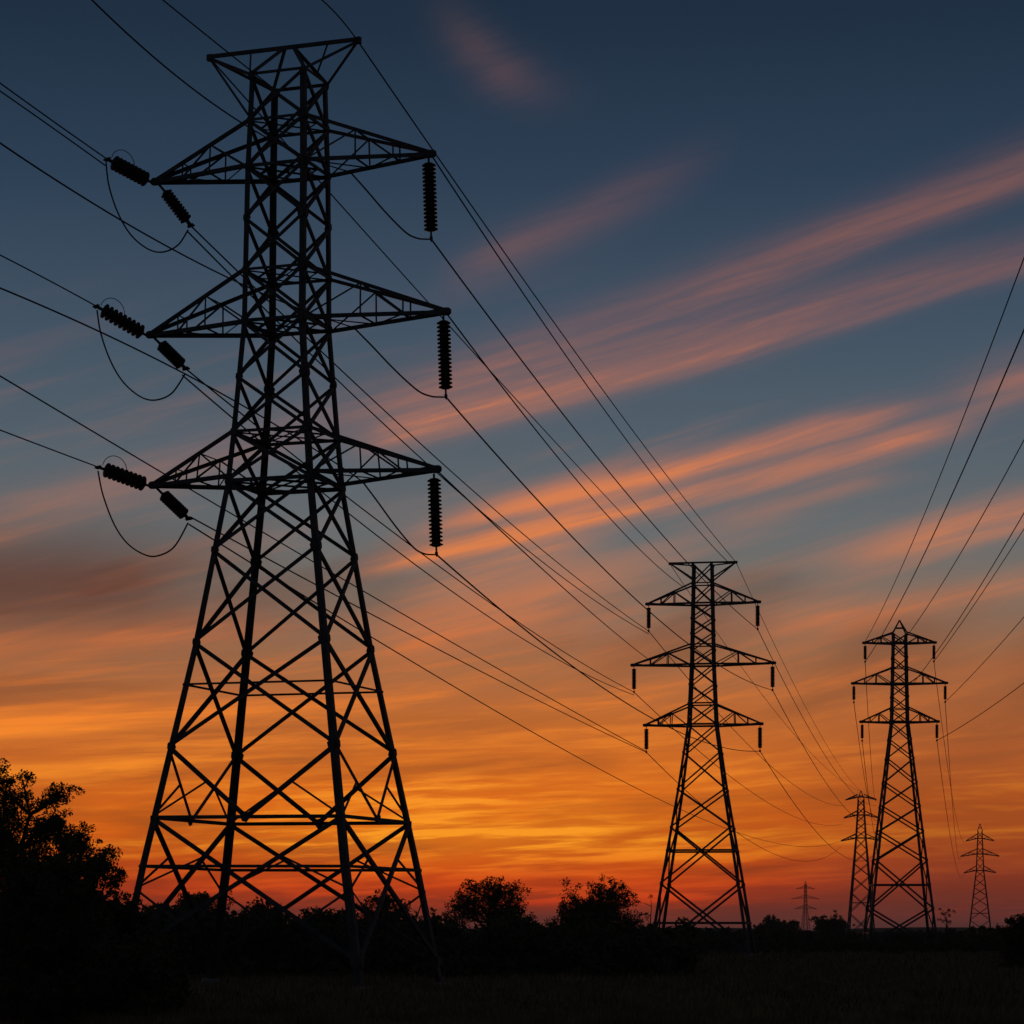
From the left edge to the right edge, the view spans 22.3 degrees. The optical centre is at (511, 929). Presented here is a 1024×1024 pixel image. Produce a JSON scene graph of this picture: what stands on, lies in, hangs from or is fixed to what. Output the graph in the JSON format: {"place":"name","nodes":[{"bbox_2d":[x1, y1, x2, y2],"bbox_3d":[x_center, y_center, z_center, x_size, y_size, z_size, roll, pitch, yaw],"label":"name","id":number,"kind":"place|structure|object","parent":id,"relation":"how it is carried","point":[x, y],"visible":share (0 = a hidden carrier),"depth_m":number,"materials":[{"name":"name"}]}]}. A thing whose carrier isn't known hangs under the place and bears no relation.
{"place":"outdoors","nodes":[
{"label":"outdoors","id":0,"kind":"place"},
{"bbox_2d":[0,0,1023,930],"label":"sky","id":1,"kind":"structure","parent":0,"point":[783,240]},
{"bbox_2d":[0,934,1023,1023],"bbox_3d":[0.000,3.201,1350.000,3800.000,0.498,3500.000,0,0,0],"label":"ground","id":2,"kind":"structure","parent":0,"point":[801,996],"depth_m":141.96,"materials":[{"name":"black plant"}]},
{"bbox_2d":[0,758,85,1011],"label":"broadleaf tree","id":3,"kind":"object","parent":2,"relation":"on","point":[48,830],"visible":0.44,"depth_m":91.54,"materials":[{"name":"black plant"}]},
{"bbox_2d":[0,853,114,1023],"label":"leafy bush","id":4,"kind":"object","parent":2,"relation":"on","point":[54,974],"visible":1,"depth_m":79.05,"materials":[{"name":"black plant"}]},
{"bbox_2d":[31,820,109,1007],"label":"broadleaf tree","id":5,"kind":"object","parent":2,"relation":"on","point":[77,837],"visible":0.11,"depth_m":95.51,"materials":[{"name":"black plant"}]},
{"bbox_2d":[47,839,142,1015],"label":"leafy bush","id":6,"kind":"object","parent":2,"relation":"on","point":[98,865],"visible":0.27,"depth_m":88.06,"materials":[{"name":"black plant"}]},
{"bbox_2d":[0,883,194,1021],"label":"scrub thicket","id":7,"kind":"object","parent":2,"relation":"on","point":[127,963],"visible":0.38,"depth_m":85.02,"materials":[{"name":"black plant"}]},
{"bbox_2d":[175,890,233,955],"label":"leafy bush","id":8,"kind":"object","parent":2,"relation":"on","point":[204,895],"visible":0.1,"depth_m":194.35,"materials":[{"name":"black plant"}]},
{"bbox_2d":[238,897,277,969],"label":"leafy bush","id":9,"kind":"object","parent":2,"relation":"on","point":[262,907],"visible":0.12,"depth_m":189.07,"materials":[{"name":"black plant"}]},
{"bbox_2d":[132,36,450,989],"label":"pylon","id":10,"kind":"object","parent":2,"relation":"on","point":[270,336],"visible":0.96,"depth_m":140.24,"materials":[{"name":"metal"}]},
{"bbox_2d":[92,298,146,338],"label":"insulator string","id":11,"kind":"object","parent":10,"relation":"hanging from","point":[123,322],"visible":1,"depth_m":142.59,"materials":[{"name":"ceramic"}]},
{"bbox_2d":[0,254,95,305],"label":"power cable","id":12,"kind":"object","parent":11,"relation":"attached to","point":[47,279],"visible":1,"depth_m":136.94,"materials":[{"name":"metal"}]},
{"bbox_2d":[94,456,148,490],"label":"insulator string","id":13,"kind":"object","parent":10,"relation":"hanging from","point":[118,474],"visible":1,"depth_m":142.51,"materials":[{"name":"ceramic"}]},
{"bbox_2d":[0,429,97,466],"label":"power cable","id":14,"kind":"object","parent":13,"relation":"attached to","point":[48,448],"visible":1,"depth_m":136.73,"materials":[{"name":"metal"}]},
{"bbox_2d":[103,149,150,185],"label":"insulator string","id":15,"kind":"object","parent":10,"relation":"hanging from","point":[129,170],"visible":1,"depth_m":142.43,"materials":[{"name":"ceramic"}]},
{"bbox_2d":[0,90,105,165],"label":"power cable","id":16,"kind":"object","parent":15,"relation":"attached to","point":[52,127],"visible":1,"depth_m":136.27,"materials":[{"name":"metal"}]},
{"bbox_2d":[0,82,106,158],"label":"power cable","id":17,"kind":"object","parent":15,"relation":"attached to","point":[52,120],"visible":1,"depth_m":136.10,"materials":[{"name":"metal"}]},
{"bbox_2d":[96,310,184,400],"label":"jumper cable","id":18,"kind":"object","parent":10,"relation":"hanging from","point":[172,392],"visible":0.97,"depth_m":143.28,"materials":[{"name":"metal"}]},
{"bbox_2d":[97,471,188,556],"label":"jumper cable","id":19,"kind":"object","parent":10,"relation":"hanging from","point":[172,548],"visible":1,"depth_m":143.27,"materials":[{"name":"metal"}]},
{"bbox_2d":[105,162,188,252],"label":"jumper cable","id":20,"kind":"object","parent":10,"relation":"hanging from","point":[178,244],"visible":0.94,"depth_m":143.15,"materials":[{"name":"metal"}]},
{"bbox_2d":[153,338,189,370],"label":"insulator string","id":21,"kind":"object","parent":10,"relation":"hanging from","point":[170,354],"visible":1,"depth_m":144.28,"materials":[{"name":"ceramic"}]},
{"bbox_2d":[187,370,632,691],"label":"power cable","id":22,"kind":"object","parent":21,"relation":"attached to","point":[196,377],"visible":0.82,"depth_m":199.55,"materials":[{"name":"metal"}]},
{"bbox_2d":[156,488,192,520],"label":"insulator string","id":23,"kind":"object","parent":10,"relation":"hanging from","point":[173,504],"visible":1,"depth_m":144.21,"materials":[{"name":"ceramic"}]},
{"bbox_2d":[158,185,194,227],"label":"insulator string","id":24,"kind":"object","parent":10,"relation":"hanging from","point":[175,206],"visible":1,"depth_m":144.21,"materials":[{"name":"ceramic"}]},
{"bbox_2d":[191,227,647,630],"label":"power cable","id":25,"kind":"object","parent":24,"relation":"hanging from","point":[225,259],"visible":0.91,"depth_m":199.86,"materials":[{"name":"metal"}]},
{"bbox_2d":[0,142,353,327],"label":"power cable","id":26,"kind":"object","parent":10,"relation":"attached to","point":[33,165],"visible":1,"depth_m":116.47,"materials":[{"name":"metal"}]},
{"bbox_2d":[0,287,362,481],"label":"power cable","id":27,"kind":"object","parent":10,"relation":"attached to","point":[173,368],"visible":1,"depth_m":117.25,"materials":[{"name":"metal"}]},
{"bbox_2d":[162,0,276,90],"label":"power cable","id":28,"kind":"object","parent":10,"relation":"attached to","point":[218,44],"visible":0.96,"depth_m":133.69,"materials":[{"name":"metal"}]},
{"bbox_2d":[91,0,349,171],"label":"power cable","id":29,"kind":"object","parent":10,"relation":"attached to","point":[129,35],"visible":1,"depth_m":122.05,"materials":[{"name":"metal"}]},
{"bbox_2d":[321,0,357,40],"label":"power cable","id":30,"kind":"object","parent":10,"relation":"attached to","point":[340,19],"visible":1,"depth_m":136.43,"materials":[{"name":"metal"}]},
{"bbox_2d":[350,171,429,239],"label":"jumper cable","id":31,"kind":"object","parent":10,"relation":"hanging from","point":[387,214],"visible":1,"depth_m":139.99,"materials":[{"name":"metal"}]},
{"bbox_2d":[363,483,434,554],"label":"jumper cable","id":32,"kind":"object","parent":10,"relation":"hanging from","point":[393,523],"visible":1,"depth_m":140.23,"materials":[{"name":"metal"}]},
{"bbox_2d":[354,327,444,397],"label":"jumper cable","id":33,"kind":"object","parent":10,"relation":"hanging from","point":[385,360],"visible":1,"depth_m":140.03,"materials":[{"name":"metal"}]},
{"bbox_2d":[422,158,437,241],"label":"insulator string","id":34,"kind":"object","parent":10,"relation":"hanging from","point":[430,197],"visible":1,"depth_m":137.81,"materials":[{"name":"ceramic"}]},
{"bbox_2d":[432,240,756,628],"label":"power cable","id":35,"kind":"object","parent":34,"relation":"hanging from","point":[565,416],"visible":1,"depth_m":177.95,"materials":[{"name":"metal"}]},
{"bbox_2d":[427,473,442,556],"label":"insulator string","id":36,"kind":"object","parent":10,"relation":"hanging from","point":[435,520],"visible":1,"depth_m":137.70,"materials":[{"name":"ceramic"}]},
{"bbox_2d":[437,555,757,751],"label":"power cable","id":37,"kind":"object","parent":36,"relation":"hanging from","point":[461,576],"visible":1,"depth_m":175.43,"materials":[{"name":"metal"}]},
{"bbox_2d":[214,62,669,563],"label":"power cable","id":38,"kind":"object","parent":10,"relation":"attached to","point":[223,73],"visible":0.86,"depth_m":193.17,"materials":[{"name":"metal"}]},
{"bbox_2d":[437,316,452,399],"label":"insulator string","id":39,"kind":"object","parent":10,"relation":"hanging from","point":[444,347],"visible":1,"depth_m":137.52,"materials":[{"name":"ceramic"}]},
{"bbox_2d":[447,398,770,689],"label":"power cable","id":40,"kind":"object","parent":39,"relation":"hanging from","point":[465,419],"visible":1,"depth_m":173.75,"materials":[{"name":"metal"}]},
{"bbox_2d":[439,473,649,660],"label":"power cable","id":41,"kind":"object","parent":10,"relation":"hanging from","point":[448,481],"visible":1,"depth_m":179.96,"materials":[{"name":"metal"}]},
{"bbox_2d":[359,44,735,561],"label":"power cable","id":42,"kind":"object","parent":10,"relation":"attached to","point":[518,272],"visible":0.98,"depth_m":181.58,"materials":[{"name":"metal"}]},
{"bbox_2d":[448,315,682,586],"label":"power cable","id":43,"kind":"object","parent":10,"relation":"attached to","point":[542,437],"visible":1,"depth_m":177.66,"materials":[{"name":"metal"}]},
{"bbox_2d":[433,158,729,563],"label":"power cable","id":44,"kind":"object","parent":10,"relation":"attached to","point":[555,340],"visible":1,"depth_m":178.65,"materials":[{"name":"metal"}]},
{"bbox_2d":[356,889,409,969],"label":"leafy bush","id":45,"kind":"object","parent":2,"relation":"on","point":[388,900],"visible":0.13,"depth_m":203.72,"materials":[{"name":"black plant"}]},
{"bbox_2d":[124,894,702,979],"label":"scrub thicket","id":46,"kind":"object","parent":2,"relation":"on","point":[524,944],"visible":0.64,"depth_m":170.62,"materials":[{"name":"black plant"}]},
{"bbox_2d":[418,907,441,924],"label":"leafy bush","id":47,"kind":"object","parent":2,"relation":"on","point":[434,916],"visible":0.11,"depth_m":200.28,"materials":[{"name":"black plant"}]},
{"bbox_2d":[441,876,539,932],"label":"broadleaf tree","id":48,"kind":"object","parent":2,"relation":"on","point":[491,896],"visible":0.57,"depth_m":229.36,"materials":[{"name":"black plant"}]},
{"bbox_2d":[542,874,650,937],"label":"broadleaf tree","id":49,"kind":"object","parent":2,"relation":"on","point":[611,909],"visible":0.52,"depth_m":238.57,"materials":[{"name":"black plant"}]},
{"bbox_2d":[637,894,652,932],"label":"bare sapling","id":50,"kind":"object","parent":2,"relation":"on","point":[647,913],"visible":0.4,"depth_m":259.81,"materials":[{"name":"black plant"}]},
{"bbox_2d":[630,561,775,956],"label":"pylon","id":51,"kind":"object","parent":2,"relation":"on","point":[716,724],"visible":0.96,"depth_m":331.85,"materials":[{"name":"metal"}]},
{"bbox_2d":[632,669,635,692],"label":"insulator string","id":52,"kind":"object","parent":51,"relation":"hanging from","point":[633,678],"visible":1,"depth_m":334.20,"materials":[{"name":"brown ceramic"}]},
{"bbox_2d":[182,375,633,694],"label":"power cable","id":53,"kind":"object","parent":52,"relation":"hanging from","point":[195,386],"visible":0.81,"depth_m":200.55,"materials":[{"name":"metal"}]},
{"bbox_2d":[635,693,840,825],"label":"power cable","id":54,"kind":"object","parent":52,"relation":"attached to","point":[718,767],"visible":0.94,"depth_m":447.63,"materials":[{"name":"metal"}]},
{"bbox_2d":[644,727,648,752],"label":"insulator string","id":55,"kind":"object","parent":51,"relation":"hanging from","point":[646,737],"visible":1,"depth_m":333.97,"materials":[{"name":"brown ceramic"}]},
{"bbox_2d":[0,375,644,750],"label":"power cable","id":56,"kind":"object","parent":55,"relation":"attached to","point":[286,545],"visible":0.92,"depth_m":202.33,"materials":[{"name":"metal"}]},
{"bbox_2d":[192,517,644,751],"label":"power cable","id":57,"kind":"object","parent":55,"relation":"hanging from","point":[406,632],"visible":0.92,"depth_m":198.49,"materials":[{"name":"metal"}]},
{"bbox_2d":[647,753,836,860],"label":"power cable","id":58,"kind":"object","parent":55,"relation":"hanging from","point":[720,820],"visible":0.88,"depth_m":444.18,"materials":[{"name":"metal"}]},
{"bbox_2d":[646,606,650,631],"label":"insulator string","id":59,"kind":"object","parent":51,"relation":"hanging from","point":[648,620],"visible":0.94,"depth_m":333.92,"materials":[{"name":"brown ceramic"}]},
{"bbox_2d":[188,231,648,633],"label":"power cable","id":60,"kind":"object","parent":59,"relation":"attached to","point":[194,238],"visible":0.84,"depth_m":191.22,"materials":[{"name":"metal"}]},
{"bbox_2d":[649,632,838,805],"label":"power cable","id":61,"kind":"object","parent":59,"relation":"attached to","point":[724,719],"visible":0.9,"depth_m":459.05,"materials":[{"name":"metal"}]},
{"bbox_2d":[755,603,759,629],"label":"insulator string","id":62,"kind":"object","parent":51,"relation":"hanging from","point":[757,614],"visible":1,"depth_m":331.70,"materials":[{"name":"brown ceramic"}]},
{"bbox_2d":[758,630,876,805],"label":"power cable","id":63,"kind":"object","parent":62,"relation":"attached to","point":[799,711],"visible":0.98,"depth_m":419.49,"materials":[{"name":"metal"}]},
{"bbox_2d":[758,727,761,751],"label":"insulator string","id":64,"kind":"object","parent":51,"relation":"hanging from","point":[759,737],"visible":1,"depth_m":331.64,"materials":[{"name":"brown ceramic"}]},
{"bbox_2d":[760,752,880,860],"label":"power cable","id":65,"kind":"object","parent":64,"relation":"hanging from","point":[799,810],"visible":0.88,"depth_m":415.34,"materials":[{"name":"metal"}]},
{"bbox_2d":[671,566,856,789],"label":"power cable","id":66,"kind":"object","parent":51,"relation":"attached to","point":[757,688],"visible":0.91,"depth_m":479.53,"materials":[{"name":"metal"}]},
{"bbox_2d":[770,664,774,690],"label":"insulator string","id":67,"kind":"object","parent":51,"relation":"hanging from","point":[772,676],"visible":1,"depth_m":331.40,"materials":[{"name":"brown ceramic"}]},
{"bbox_2d":[773,691,875,824],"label":"power cable","id":68,"kind":"object","parent":67,"relation":"attached to","point":[809,756],"visible":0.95,"depth_m":419.23,"materials":[{"name":"metal"}]},
{"bbox_2d":[737,565,860,790],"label":"power cable","id":69,"kind":"object","parent":51,"relation":"attached to","point":[786,669],"visible":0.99,"depth_m":443.32,"materials":[{"name":"metal"}]},
{"bbox_2d":[753,914,802,935],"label":"leafy bush","id":70,"kind":"object","parent":2,"relation":"on","point":[770,924],"visible":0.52,"depth_m":898.43,"materials":[{"name":"black plant"}]},
{"bbox_2d":[792,883,818,929],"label":"pylon","id":71,"kind":"object","parent":2,"relation":"on","point":[806,906],"visible":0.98,"depth_m":2599.52,"materials":[{"name":"metal"}]},
{"bbox_2d":[629,924,993,940],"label":"distant tree line","id":72,"kind":"object","parent":2,"relation":"on","point":[981,929],"visible":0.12,"depth_m":560.07,"materials":[{"name":"black plant"}]},
{"bbox_2d":[808,909,854,936],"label":"leafy bush","id":73,"kind":"object","parent":2,"relation":"on","point":[833,925],"visible":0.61,"depth_m":934.41,"materials":[{"name":"black plant"}]},
{"bbox_2d":[841,791,878,935],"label":"pylon","id":74,"kind":"object","parent":2,"relation":"on","point":[856,838],"visible":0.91,"depth_m":907.69,"materials":[{"name":"metal"}]},
{"bbox_2d":[188,524,839,846],"bbox_3d":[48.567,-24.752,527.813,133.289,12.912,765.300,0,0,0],"label":"power cable","id":75,"kind":"object","parent":74,"relation":"attached to","point":[456,687],"visible":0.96,"depth_m":219.65,"materials":[{"name":"metal"}]},
{"bbox_2d":[854,705,873,818],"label":"power cable","id":76,"kind":"object","parent":74,"relation":"hanging from","point":[860,753],"visible":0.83,"depth_m":465.63,"materials":[{"name":"metal"}]},
{"bbox_2d":[862,742,877,844],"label":"power cable","id":77,"kind":"object","parent":74,"relation":"hanging from","point":[867,786],"visible":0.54,"depth_m":454.53,"materials":[{"name":"metal"}]},
{"bbox_2d":[865,663,875,800],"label":"power cable","id":78,"kind":"object","parent":74,"relation":"hanging from","point":[868,726],"visible":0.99,"depth_m":477.16,"materials":[{"name":"metal"}]},
{"bbox_2d":[851,620,947,948],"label":"pylon","id":79,"kind":"object","parent":2,"relation":"on","point":[892,721],"visible":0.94,"depth_m":393.08,"materials":[{"name":"metal"}]},
{"bbox_2d":[852,686,855,702],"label":"insulator string","id":80,"kind":"object","parent":79,"relation":"hanging from","point":[853,695],"visible":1,"depth_m":394.12,"materials":[{"name":"brown ceramic"}]},
{"bbox_2d":[860,725,863,741],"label":"insulator string","id":81,"kind":"object","parent":79,"relation":"hanging from","point":[862,732],"visible":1,"depth_m":394.08,"materials":[{"name":"brown ceramic"}]},
{"bbox_2d":[863,646,866,662],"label":"insulator string","id":82,"kind":"object","parent":79,"relation":"hanging from","point":[865,651],"visible":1,"depth_m":394.06,"materials":[{"name":"brown ceramic"}]},
{"bbox_2d":[865,329,1023,661],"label":"power cable","id":83,"kind":"object","parent":82,"relation":"attached to","point":[961,473],"visible":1,"depth_m":207.53,"materials":[{"name":"metal"}]},
{"bbox_2d":[932,646,935,661],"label":"insulator string","id":84,"kind":"object","parent":79,"relation":"hanging from","point":[933,651],"visible":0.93,"depth_m":393.59,"materials":[{"name":"brown ceramic"}]},
{"bbox_2d":[934,664,965,841],"bbox_3d":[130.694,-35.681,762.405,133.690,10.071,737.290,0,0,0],"label":"power cable","id":85,"kind":"object","parent":84,"relation":"hanging from","point":[944,742],"visible":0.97,"depth_m":487.68,"materials":[{"name":"metal"}]},
{"bbox_2d":[934,529,1023,660],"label":"power cable","id":86,"kind":"object","parent":84,"relation":"attached to","point":[982,592],"visible":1,"depth_m":334.74,"materials":[{"name":"metal"}]},
{"bbox_2d":[935,725,938,740],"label":"insulator string","id":87,"kind":"object","parent":79,"relation":"hanging from","point":[936,731],"visible":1,"depth_m":393.57,"materials":[{"name":"brown ceramic"}]},
{"bbox_2d":[937,743,958,873],"bbox_3d":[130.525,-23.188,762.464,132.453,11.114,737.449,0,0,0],"label":"power cable","id":88,"kind":"object","parent":87,"relation":"hanging from","point":[944,799],"visible":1,"depth_m":481.29,"materials":[{"name":"metal"}]},
{"bbox_2d":[937,683,1023,740],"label":"power cable","id":89,"kind":"object","parent":87,"relation":"attached to","point":[983,712],"visible":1,"depth_m":345.56,"materials":[{"name":"metal"}]},
{"bbox_2d":[864,257,1023,642],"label":"power cable","id":90,"kind":"object","parent":79,"relation":"attached to","point":[959,426],"visible":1,"depth_m":207.48,"materials":[{"name":"metal"}]},
{"bbox_2d":[943,684,946,702],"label":"insulator string","id":91,"kind":"object","parent":79,"relation":"hanging from","point":[945,691],"visible":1,"depth_m":393.53,"materials":[{"name":"brown ceramic"}]},
{"bbox_2d":[945,703,960,857],"bbox_3d":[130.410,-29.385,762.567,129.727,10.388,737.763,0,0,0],"label":"power cable","id":92,"kind":"object","parent":91,"relation":"hanging from","point":[950,776],"visible":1,"depth_m":484.69,"materials":[{"name":"metal"}]},
{"bbox_2d":[945,617,1023,701],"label":"power cable","id":93,"kind":"object","parent":91,"relation":"attached to","point":[985,660],"visible":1,"depth_m":348.92,"materials":[{"name":"metal"}]},
{"bbox_2d":[901,440,1023,643],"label":"power cable","id":94,"kind":"object","parent":79,"relation":"attached to","point":[970,536],"visible":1,"depth_m":282.25,"materials":[{"name":"metal"}]},
{"bbox_2d":[914,513,1023,681],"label":"power cable","id":95,"kind":"object","parent":79,"relation":"attached to","point":[976,591],"visible":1,"depth_m":295.33,"materials":[{"name":"metal"}]},
{"bbox_2d":[937,908,956,956],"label":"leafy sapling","id":96,"kind":"object","parent":2,"relation":"on","point":[947,922],"visible":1,"depth_m":299.94,"materials":[{"name":"black plant"}]},
{"bbox_2d":[961,824,998,931],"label":"pylon","id":97,"kind":"object","parent":2,"relation":"on","point":[982,853],"visible":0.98,"depth_m":1128.37,"materials":[{"name":"metal"}]},
{"bbox_2d":[990,913,1023,969],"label":"leafy bush","id":98,"kind":"object","parent":2,"relation":"on","point":[1011,955],"visible":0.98,"depth_m":209.22,"materials":[{"name":"black plant"}]},
{"bbox_2d":[406,927,1012,933],"bbox_3d":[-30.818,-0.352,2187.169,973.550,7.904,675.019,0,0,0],"label":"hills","id":99,"kind":"structure","parent":0,"point":[859,930],"depth_m":2066.37,"materials":[{"name":"black"}]}
]}

